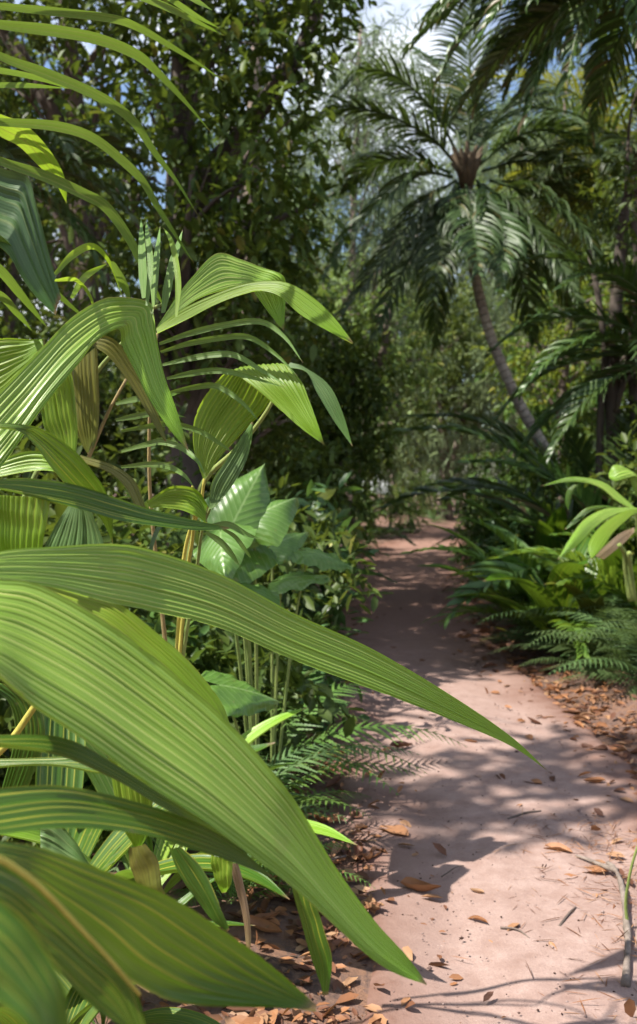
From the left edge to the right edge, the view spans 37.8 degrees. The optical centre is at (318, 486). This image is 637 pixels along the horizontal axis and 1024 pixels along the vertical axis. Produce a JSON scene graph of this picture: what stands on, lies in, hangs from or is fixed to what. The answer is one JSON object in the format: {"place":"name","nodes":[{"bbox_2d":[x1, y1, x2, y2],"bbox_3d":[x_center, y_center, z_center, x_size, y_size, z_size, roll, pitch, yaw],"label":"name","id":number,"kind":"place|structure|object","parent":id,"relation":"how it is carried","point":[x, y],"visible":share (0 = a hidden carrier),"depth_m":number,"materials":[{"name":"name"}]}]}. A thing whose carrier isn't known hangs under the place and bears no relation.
{"place":"outdoors","nodes":[
{"label":"outdoors","id":0,"kind":"place"},
{"bbox_2d":[0,494,636,1023],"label":"ground","id":1,"kind":"structure","parent":0,"point":[284,942],"depth_m":3.35,"materials":[{"name":"soil"}]},
{"bbox_2d":[0,62,66,193],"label":"forest tree","id":2,"kind":"object","parent":1,"relation":"on","point":[4,110],"visible":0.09,"depth_m":16.14,"materials":[{"name":"green plant"}]},
{"bbox_2d":[0,505,67,845],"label":"shrub","id":3,"kind":"object","parent":1,"relation":"on","point":[6,715],"visible":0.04,"depth_m":3.50,"materials":[{"name":"green plant"}]},
{"bbox_2d":[0,435,81,546],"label":"shrub","id":4,"kind":"object","parent":1,"relation":"on","point":[25,442],"visible":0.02,"depth_m":4.51,"materials":[{"name":"green plant"}]},
{"bbox_2d":[0,490,108,544],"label":"shrub","id":5,"kind":"object","parent":1,"relation":"on","point":[59,510],"depth_m":4.19,"materials":[{"name":"green plant"}]},
{"bbox_2d":[0,289,121,494],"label":"shrub","id":6,"kind":"object","parent":1,"relation":"on","point":[19,304],"visible":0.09,"depth_m":12.38,"materials":[{"name":"green plant"}]},
{"bbox_2d":[0,0,130,493],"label":"forest tree","id":7,"kind":"object","parent":1,"relation":"on","point":[6,289],"visible":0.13,"depth_m":16.95,"materials":[{"name":"green plant"}]},
{"bbox_2d":[0,117,153,457],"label":"forest tree","id":8,"kind":"object","parent":1,"relation":"on","point":[112,277],"visible":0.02,"depth_m":22.23,"materials":[{"name":"green plant"}]},
{"bbox_2d":[0,292,164,509],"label":"shrub","id":9,"kind":"object","parent":1,"relation":"on","point":[53,327],"visible":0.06,"depth_m":12.92,"materials":[{"name":"green plant"}]},
{"bbox_2d":[0,113,167,284],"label":"coconut palm","id":10,"kind":"object","parent":1,"relation":"on","point":[67,153],"visible":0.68,"depth_m":7.33,"materials":[{"name":"green plant"}]},
{"bbox_2d":[6,364,177,526],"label":"shrub","id":11,"kind":"object","parent":1,"relation":"on","point":[164,473],"visible":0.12,"depth_m":6.23,"materials":[{"name":"green plant"}]},
{"bbox_2d":[1,377,215,550],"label":"shrub","id":12,"kind":"object","parent":1,"relation":"on","point":[113,458],"visible":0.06,"depth_m":6.41,"materials":[{"name":"green plant"}]},
{"bbox_2d":[0,0,218,484],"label":"broadleaf tree","id":13,"kind":"object","parent":1,"relation":"on","point":[45,98],"visible":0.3,"depth_m":13.87,"materials":[{"name":"green plant"}]},
{"bbox_2d":[0,0,224,496],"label":"coconut sapling","id":14,"kind":"object","parent":1,"relation":"on","point":[23,245],"visible":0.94,"depth_m":1.95,"materials":[{"name":"plant"}]},
{"bbox_2d":[0,297,228,550],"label":"young palm","id":15,"kind":"object","parent":1,"relation":"on","point":[57,373],"visible":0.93,"depth_m":1.89,"materials":[{"name":"plant"}]},
{"bbox_2d":[0,669,238,845],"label":"shrub","id":16,"kind":"object","parent":1,"relation":"on","point":[12,839],"visible":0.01,"depth_m":3.57,"materials":[{"name":"green plant"}]},
{"bbox_2d":[33,608,209,860],"bbox_3d":[-0.850,1.054,3.968,1.089,1.252,1.172,0,0,0],"label":"shrub","id":17,"kind":"object","parent":1,"relation":"on","point":[171,631],"visible":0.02,"depth_m":4.01,"materials":[{"name":"green plant"}]},
{"bbox_2d":[0,921,255,1023],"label":"palm seedling","id":18,"kind":"object","parent":1,"relation":"on","point":[81,1010],"visible":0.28,"depth_m":2.27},
{"bbox_2d":[59,878,220,1023],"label":"palm seedling","id":19,"kind":"object","parent":1,"relation":"on","point":[169,1015],"visible":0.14,"depth_m":2.37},
{"bbox_2d":[35,303,285,544],"bbox_3d":[-2.559,-0.705,14.085,4.250,4.496,3.761,0,0,0],"label":"shrub","id":20,"kind":"object","parent":1,"relation":"on","point":[122,459],"visible":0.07,"depth_m":13.56,"materials":[{"name":"green plant"}]},
{"bbox_2d":[35,714,289,899],"bbox_3d":[-0.821,0.948,2.715,1.718,0.987,1.534,0,0,-44],"label":"palm seedling","id":21,"kind":"object","parent":1,"relation":"on","point":[86,840],"visible":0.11,"depth_m":3.03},
{"bbox_2d":[45,429,291,578],"bbox_3d":[-1.299,0.496,7.019,2.213,1.964,1.802,0,0,28],"label":"shrub","id":22,"kind":"object","parent":1,"relation":"on","point":[182,538],"visible":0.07,"depth_m":6.98,"materials":[{"name":"green plant"}]},
{"bbox_2d":[96,468,253,660],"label":"shrub","id":23,"kind":"object","parent":1,"relation":"on","point":[162,538],"visible":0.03,"depth_m":4.59,"materials":[{"name":"green plant"}]},
{"bbox_2d":[3,707,356,893],"bbox_3d":[-0.579,1.078,3.197,1.092,0.750,1.345,0,0,-17],"label":"palm seedling","id":24,"kind":"object","parent":1,"relation":"on","point":[101,783],"visible":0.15,"depth_m":3.16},
{"bbox_2d":[93,488,281,673],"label":"shrub","id":25,"kind":"object","parent":1,"relation":"on","point":[125,536],"visible":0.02,"depth_m":5.27,"materials":[{"name":"green plant"}]},
{"bbox_2d":[7,0,376,547],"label":"broadleaf tree","id":26,"kind":"object","parent":1,"relation":"on","point":[213,171],"visible":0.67,"depth_m":9.22,"materials":[{"name":"green plant"}]},
{"bbox_2d":[108,342,297,551],"bbox_3d":[-1.681,-0.417,15.043,2.928,4.220,3.737,0,0,18],"label":"shrub","id":27,"kind":"object","parent":1,"relation":"on","point":[210,479],"visible":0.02,"depth_m":14.38,"materials":[{"name":"green plant"}]},
{"bbox_2d":[73,249,341,473],"bbox_3d":[-3.678,-3.180,27.136,7.090,9.051,7.110,0,0,-28],"label":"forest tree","id":28,"kind":"object","parent":1,"relation":"on","point":[117,386],"visible":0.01,"depth_m":26.66,"materials":[{"name":"green plant"}]},
{"bbox_2d":[124,606,319,779],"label":"shrub","id":29,"kind":"object","parent":1,"relation":"on","point":[225,662],"visible":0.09,"depth_m":4.38,"materials":[{"name":"green plant"}]},
{"bbox_2d":[115,253,352,656],"bbox_3d":[-0.199,-0.030,2.278,0.571,1.194,0.456,0,0,0],"label":"young palm","id":30,"kind":"object","parent":1,"relation":"on","point":[233,405],"visible":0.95,"depth_m":2.27,"materials":[{"name":"plant"}]},
{"bbox_2d":[117,182,357,487],"bbox_3d":[-1.041,-1.131,10.724,2.538,5.195,2.196,0,0,-30],"label":"broadleaf tree","id":31,"kind":"object","parent":1,"relation":"on","point":[278,428],"visible":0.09,"depth_m":10.68,"materials":[{"name":"green plant"}]},
{"bbox_2d":[193,463,298,754],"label":"taro plant","id":32,"kind":"object","parent":1,"relation":"on","point":[247,504],"visible":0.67,"depth_m":3.41,"materials":[{"name":"green plant"}]},
{"bbox_2d":[127,0,374,469],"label":"broadleaf tree","id":33,"kind":"object","parent":1,"relation":"on","point":[208,140],"visible":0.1,"depth_m":16.90,"materials":[{"name":"green plant"}]},
{"bbox_2d":[83,722,423,877],"bbox_3d":[-0.423,1.274,3.991,1.554,0.453,1.375,0,0,-13],"label":"fern","id":34,"kind":"object","parent":1,"relation":"on","point":[319,799],"visible":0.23,"depth_m":3.82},
{"bbox_2d":[89,742,419,893],"bbox_3d":[-0.387,1.237,3.762,1.461,0.596,1.682,0,0,-31],"label":"fern","id":35,"kind":"object","parent":1,"relation":"on","point":[283,773],"visible":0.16,"depth_m":3.77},
{"bbox_2d":[167,840,353,906],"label":"fern","id":36,"kind":"object","parent":1,"relation":"on","point":[251,883],"visible":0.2,"depth_m":3.29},
{"bbox_2d":[242,915,281,932],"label":"fallen leaf","id":37,"kind":"object","parent":1,"relation":"on","point":[261,924],"visible":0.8,"depth_m":3.09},
{"bbox_2d":[158,472,381,631],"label":"shrub","id":38,"kind":"object","parent":1,"relation":"on","point":[318,538],"visible":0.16,"depth_m":6.00,"materials":[{"name":"green plant"}]},
{"bbox_2d":[0,544,544,1023],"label":"young palm","id":39,"kind":"object","parent":1,"relation":"on","point":[92,660],"visible":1,"depth_m":1.25,"materials":[{"name":"plant"}]},
{"bbox_2d":[175,819,374,903],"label":"fern","id":40,"kind":"object","parent":1,"relation":"on","point":[260,864],"visible":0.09,"depth_m":3.28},
{"bbox_2d":[185,631,365,806],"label":"shrub","id":41,"kind":"object","parent":1,"relation":"on","point":[328,709],"visible":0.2,"depth_m":4.30,"materials":[{"name":"green plant"}]},
{"bbox_2d":[191,603,370,734],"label":"shrub","id":42,"kind":"object","parent":1,"relation":"on","point":[329,680],"visible":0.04,"depth_m":5.68,"materials":[{"name":"green plant"}]},
{"bbox_2d":[200,420,385,571],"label":"shrub","id":43,"kind":"object","parent":1,"relation":"on","point":[323,464],"visible":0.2,"depth_m":9.77,"materials":[{"name":"green plant"}]},
{"bbox_2d":[267,532,352,774],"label":"taro plant","id":44,"kind":"object","parent":1,"relation":"on","point":[287,549],"visible":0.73,"depth_m":4.01,"materials":[{"name":"green plant"}]},
{"bbox_2d":[237,76,383,478],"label":"casuarina tree","id":45,"kind":"object","parent":1,"relation":"on","point":[298,163],"visible":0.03,"depth_m":43.06,"materials":[{"name":"green plant"}]},
{"bbox_2d":[252,434,377,570],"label":"shrub","id":46,"kind":"object","parent":1,"relation":"on","point":[307,458],"visible":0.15,"depth_m":8.87,"materials":[{"name":"green plant"}]},
{"bbox_2d":[259,470,379,687],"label":"shrub","id":47,"kind":"object","parent":1,"relation":"on","point":[320,501],"visible":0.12,"depth_m":7.07,"materials":[{"name":"green plant"}]},
{"bbox_2d":[250,313,403,596],"bbox_3d":[0.053,-0.449,12.323,2.163,3.963,2.081,0,0,0],"label":"broadleaf tree","id":48,"kind":"object","parent":1,"relation":"on","point":[352,365],"visible":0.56,"depth_m":12.20,"materials":[{"name":"green plant"}]},
{"bbox_2d":[267,375,391,537],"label":"shrub","id":49,"kind":"object","parent":1,"relation":"on","point":[349,457],"visible":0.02,"depth_m":16.56,"materials":[{"name":"green plant"}]},
{"bbox_2d":[209,663,466,794],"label":"fern","id":50,"kind":"object","parent":1,"relation":"on","point":[295,717],"visible":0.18,"depth_m":4.87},
{"bbox_2d":[298,588,393,633],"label":"understory palm","id":51,"kind":"object","parent":1,"relation":"on","point":[320,616],"visible":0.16,"depth_m":6.70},
{"bbox_2d":[288,463,416,546],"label":"understory palm","id":52,"kind":"object","parent":1,"relation":"on","point":[385,530],"visible":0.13,"depth_m":19.38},
{"bbox_2d":[258,0,473,522],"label":"casuarina tree","id":53,"kind":"object","parent":1,"relation":"on","point":[360,142],"visible":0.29,"depth_m":26.47,"materials":[{"name":"green plant"}]},
{"bbox_2d":[285,253,456,554],"bbox_3d":[0.941,-1.775,20.235,3.654,6.599,3.129,0,0,38],"label":"broadleaf tree","id":54,"kind":"object","parent":1,"relation":"on","point":[381,352],"visible":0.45,"depth_m":19.91,"materials":[{"name":"green plant"}]},
{"bbox_2d":[355,483,390,548],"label":"shrub","id":55,"kind":"object","parent":1,"relation":"on","point":[372,519],"visible":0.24,"depth_m":21.76,"materials":[{"name":"green plant"}]},
{"bbox_2d":[373,475,428,532],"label":"shrub","id":56,"kind":"object","parent":1,"relation":"on","point":[399,507],"visible":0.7,"depth_m":29.87,"materials":[{"name":"green plant"}]},
{"bbox_2d":[341,134,471,505],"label":"casuarina tree","id":57,"kind":"object","parent":1,"relation":"on","point":[427,184],"visible":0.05,"depth_m":57.45,"materials":[{"name":"green plant"}]},
{"bbox_2d":[385,472,436,524],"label":"shrub","id":58,"kind":"object","parent":1,"relation":"on","point":[418,498],"visible":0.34,"depth_m":33.61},
{"bbox_2d":[365,220,494,512],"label":"casuarina tree","id":59,"kind":"object","parent":1,"relation":"on","point":[398,419],"visible":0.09,"depth_m":45.79,"materials":[{"name":"green plant"}]},
{"bbox_2d":[408,470,458,519],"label":"shrub","id":60,"kind":"object","parent":1,"relation":"on","point":[435,496],"visible":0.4,"depth_m":38.85,"materials":[{"name":"green plant"}]},
{"bbox_2d":[376,257,513,519],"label":"broadleaf tree","id":61,"kind":"object","parent":1,"relation":"on","point":[447,515],"visible":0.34,"depth_m":39.75,"materials":[{"name":"green plant"}]},
{"bbox_2d":[406,290,500,507],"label":"forest tree","id":62,"kind":"object","parent":1,"relation":"on","point":[480,328],"visible":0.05,"depth_m":55.77,"materials":[{"name":"green plant"}]},
{"bbox_2d":[303,0,623,471],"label":"coconut palm","id":63,"kind":"object","parent":1,"relation":"on","point":[502,212],"visible":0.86,"depth_m":13.84,"materials":[{"name":"green plant"}]},
{"bbox_2d":[413,78,532,506],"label":"casuarina tree","id":64,"kind":"object","parent":1,"relation":"on","point":[462,278],"visible":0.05,"depth_m":59.27,"materials":[{"name":"green plant"}]},
{"bbox_2d":[447,492,525,581],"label":"shrub","id":65,"kind":"object","parent":1,"relation":"on","point":[478,531],"visible":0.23,"depth_m":14.10,"materials":[{"name":"green plant"}]},
{"bbox_2d":[410,60,580,499],"bbox_3d":[8.184,-7.898,39.886,8.370,19.481,8.162,0,0,39],"label":"casuarina tree","id":66,"kind":"object","parent":1,"relation":"on","point":[490,285],"visible":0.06,"depth_m":39.29,"materials":[{"name":"green plant"}]},
{"bbox_2d":[371,413,635,561],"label":"understory palm","id":67,"kind":"object","parent":1,"relation":"on","point":[503,440],"visible":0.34,"depth_m":11.63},
{"bbox_2d":[464,506,546,589],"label":"shrub","id":68,"kind":"object","parent":1,"relation":"on","point":[498,543],"visible":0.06,"depth_m":13.11,"materials":[{"name":"green plant"}]},
{"bbox_2d":[446,495,566,562],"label":"palm seedling","id":69,"kind":"object","parent":1,"relation":"on","point":[556,521],"visible":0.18,"depth_m":9.91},
{"bbox_2d":[455,432,562,553],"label":"shrub","id":70,"kind":"object","parent":1,"relation":"on","point":[497,456],"visible":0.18,"depth_m":16.72,"materials":[{"name":"green plant"}]},
{"bbox_2d":[448,443,578,571],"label":"shrub","id":71,"kind":"object","parent":1,"relation":"on","point":[490,503],"visible":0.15,"depth_m":13.40,"materials":[{"name":"green plant"}]},
{"bbox_2d":[425,523,601,637],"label":"palm seedling","id":72,"kind":"object","parent":1,"relation":"on","point":[470,543],"visible":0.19,"depth_m":9.00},
{"bbox_2d":[400,0,636,147],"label":"coconut palm","id":73,"kind":"object","parent":1,"relation":"on","point":[539,30],"visible":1,"depth_m":9.11,"materials":[{"name":"green plant"}]},
{"bbox_2d":[400,496,636,662],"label":"palm","id":74,"kind":"object","parent":1,"relation":"on","point":[582,646],"visible":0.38,"depth_m":8.25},
{"bbox_2d":[404,405,636,543],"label":"understory palm","id":75,"kind":"object","parent":1,"relation":"on","point":[517,436],"visible":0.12,"depth_m":13.27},
{"bbox_2d":[417,564,626,642],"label":"palm seedling","id":76,"kind":"object","parent":1,"relation":"on","point":[585,585],"visible":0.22,"depth_m":8.31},
{"bbox_2d":[467,487,582,561],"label":"understory palm","id":77,"kind":"object","parent":1,"relation":"on","point":[529,541],"visible":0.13,"depth_m":10.42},
{"bbox_2d":[429,37,627,496],"bbox_3d":[7.457,-6.324,29.924,6.976,16.242,6.828,0,0,40],"label":"casuarina tree","id":78,"kind":"object","parent":1,"relation":"on","point":[512,420],"visible":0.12,"depth_m":29.68,"materials":[{"name":"green plant"}]},
{"bbox_2d":[421,390,636,628],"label":"understory palm","id":79,"kind":"object","parent":1,"relation":"on","point":[582,497],"visible":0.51,"depth_m":9.77,"materials":[{"name":"plant"}]},
{"bbox_2d":[455,515,609,595],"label":"palm seedling","id":80,"kind":"object","parent":1,"relation":"on","point":[512,536],"visible":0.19,"depth_m":9.39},
{"bbox_2d":[445,530,636,659],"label":"palm seedling","id":81,"kind":"object","parent":1,"relation":"on","point":[538,593],"visible":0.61,"depth_m":7.64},
{"bbox_2d":[504,447,583,531],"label":"shrub","id":82,"kind":"object","parent":1,"relation":"on","point":[563,466],"visible":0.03,"depth_m":12.60,"materials":[{"name":"green plant"}]},
{"bbox_2d":[470,251,632,501],"bbox_3d":[5.842,-2.059,22.030,4.427,6.988,2.574,0,0,7],"label":"broadleaf tree","id":83,"kind":"object","parent":1,"relation":"on","point":[563,383],"visible":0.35,"depth_m":21.95,"materials":[{"name":"green plant"}]},
{"bbox_2d":[466,497,636,594],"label":"understory palm","id":84,"kind":"object","parent":1,"relation":"on","point":[556,557],"visible":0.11,"depth_m":8.99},
{"bbox_2d":[474,116,635,409],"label":"forest tree","id":85,"kind":"object","parent":1,"relation":"on","point":[515,193],"visible":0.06,"depth_m":29.07,"materials":[{"name":"green plant"}]},
{"bbox_2d":[475,232,636,475],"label":"forest tree","id":86,"kind":"object","parent":1,"relation":"on","point":[540,387],"visible":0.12,"depth_m":24.36,"materials":[{"name":"green plant"}]},
{"bbox_2d":[476,65,636,305],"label":"coconut palm","id":87,"kind":"object","parent":1,"relation":"on","point":[609,138],"visible":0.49,"depth_m":14.40,"materials":[{"name":"green plant"}]},
{"bbox_2d":[478,610,636,670],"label":"fern","id":88,"kind":"object","parent":1,"relation":"on","point":[537,636],"visible":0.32,"depth_m":7.71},
{"bbox_2d":[494,404,622,528],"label":"shrub","id":89,"kind":"object","parent":1,"relation":"on","point":[593,417],"visible":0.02,"depth_m":14.15,"materials":[{"name":"green plant"}]},
{"bbox_2d":[480,534,636,620],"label":"understory palm","id":90,"kind":"object","parent":1,"relation":"on","point":[611,580],"visible":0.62,"depth_m":7.37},
{"bbox_2d":[489,572,627,639],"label":"fern","id":91,"kind":"object","parent":1,"relation":"on","point":[613,599],"visible":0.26,"depth_m":7.64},
{"bbox_2d":[483,492,636,597],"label":"understory palm","id":92,"kind":"object","parent":1,"relation":"on","point":[545,506],"visible":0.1,"depth_m":9.89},
{"bbox_2d":[485,247,636,472],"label":"coconut palm","id":93,"kind":"object","parent":1,"relation":"on","point":[625,280],"visible":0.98,"depth_m":9.79,"materials":[{"name":"green plant"}]},
{"bbox_2d":[489,607,636,675],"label":"fern","id":94,"kind":"object","parent":1,"relation":"on","point":[592,640],"visible":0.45,"depth_m":7.20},
{"bbox_2d":[498,581,636,655],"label":"palm seedling","id":95,"kind":"object","parent":1,"relation":"on","point":[587,602],"visible":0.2,"depth_m":7.42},
{"bbox_2d":[512,161,636,441],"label":"forest tree","id":96,"kind":"object","parent":1,"relation":"on","point":[556,299],"visible":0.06,"depth_m":25.98,"materials":[{"name":"green plant"}]},
{"bbox_2d":[518,627,635,670],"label":"fern","id":97,"kind":"object","parent":1,"relation":"on","point":[573,646],"visible":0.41,"depth_m":7.35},
{"bbox_2d":[525,599,636,674],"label":"fern","id":98,"kind":"object","parent":1,"relation":"on","point":[605,633],"visible":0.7,"depth_m":6.87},
{"bbox_2d":[542,465,636,601],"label":"young palm","id":99,"kind":"object","parent":1,"relation":"on","point":[602,534],"visible":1,"depth_m":6.29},
{"bbox_2d":[544,591,636,648],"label":"fern","id":100,"kind":"object","parent":1,"relation":"on","point":[633,611],"visible":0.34,"depth_m":7.03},
{"bbox_2d":[549,606,636,685],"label":"fern","id":101,"kind":"object","parent":1,"relation":"on","point":[614,628],"visible":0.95,"depth_m":6.66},
{"bbox_2d":[556,634,636,700],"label":"fern","id":102,"kind":"object","parent":1,"relation":"on","point":[629,661],"visible":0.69,"depth_m":6.73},
{"bbox_2d":[564,3,636,509],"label":"broadleaf tree","id":103,"kind":"object","parent":1,"relation":"on","point":[608,408],"visible":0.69,"depth_m":10.44,"materials":[{"name":"green plant"}]},
{"bbox_2d":[582,457,636,596],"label":"shrub","id":104,"kind":"object","parent":1,"relation":"on","point":[619,487],"visible":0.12,"depth_m":8.53,"materials":[{"name":"green plant"}]},
{"bbox_2d":[584,404,636,548],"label":"shrub","id":105,"kind":"object","parent":1,"relation":"on","point":[632,443],"visible":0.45,"depth_m":8.81,"materials":[{"name":"green plant"}]},
{"bbox_2d":[0,0,636,493],"label":"sky","id":106,"kind":"structure","parent":0,"point":[423,43],"materials":[{"name":"white"}]},
{"bbox_2d":[310,523,636,1023],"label":"dirt path","id":107,"kind":"structure","parent":0,"point":[414,641],"depth_m":4.07,"materials":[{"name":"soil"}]},
{"bbox_2d":[137,543,636,1023],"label":"leaf litter","id":108,"kind":"object","parent":107,"relation":"on","point":[259,1015],"visible":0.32,"depth_m":3.34,"materials":[{"name":"plant"}]},
{"bbox_2d":[400,877,440,891],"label":"fallen leaf","id":109,"kind":"object","parent":107,"relation":"on","point":[415,884],"visible":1,"depth_m":3.44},
{"bbox_2d":[445,805,636,1019],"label":"dry needles","id":110,"kind":"object","parent":107,"relation":"on","point":[614,835],"visible":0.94,"depth_m":3.48,"materials":[{"name":"brown plant"}]},
{"bbox_2d":[545,842,631,987],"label":"fallen branch","id":111,"kind":"object","parent":107,"relation":"on","point":[626,968],"depth_m":3.19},
{"bbox_2d":[504,540,633,606],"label":"palm seedling","id":112,"kind":"object","parent":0,"point":[612,559],"visible":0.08,"depth_m":7.90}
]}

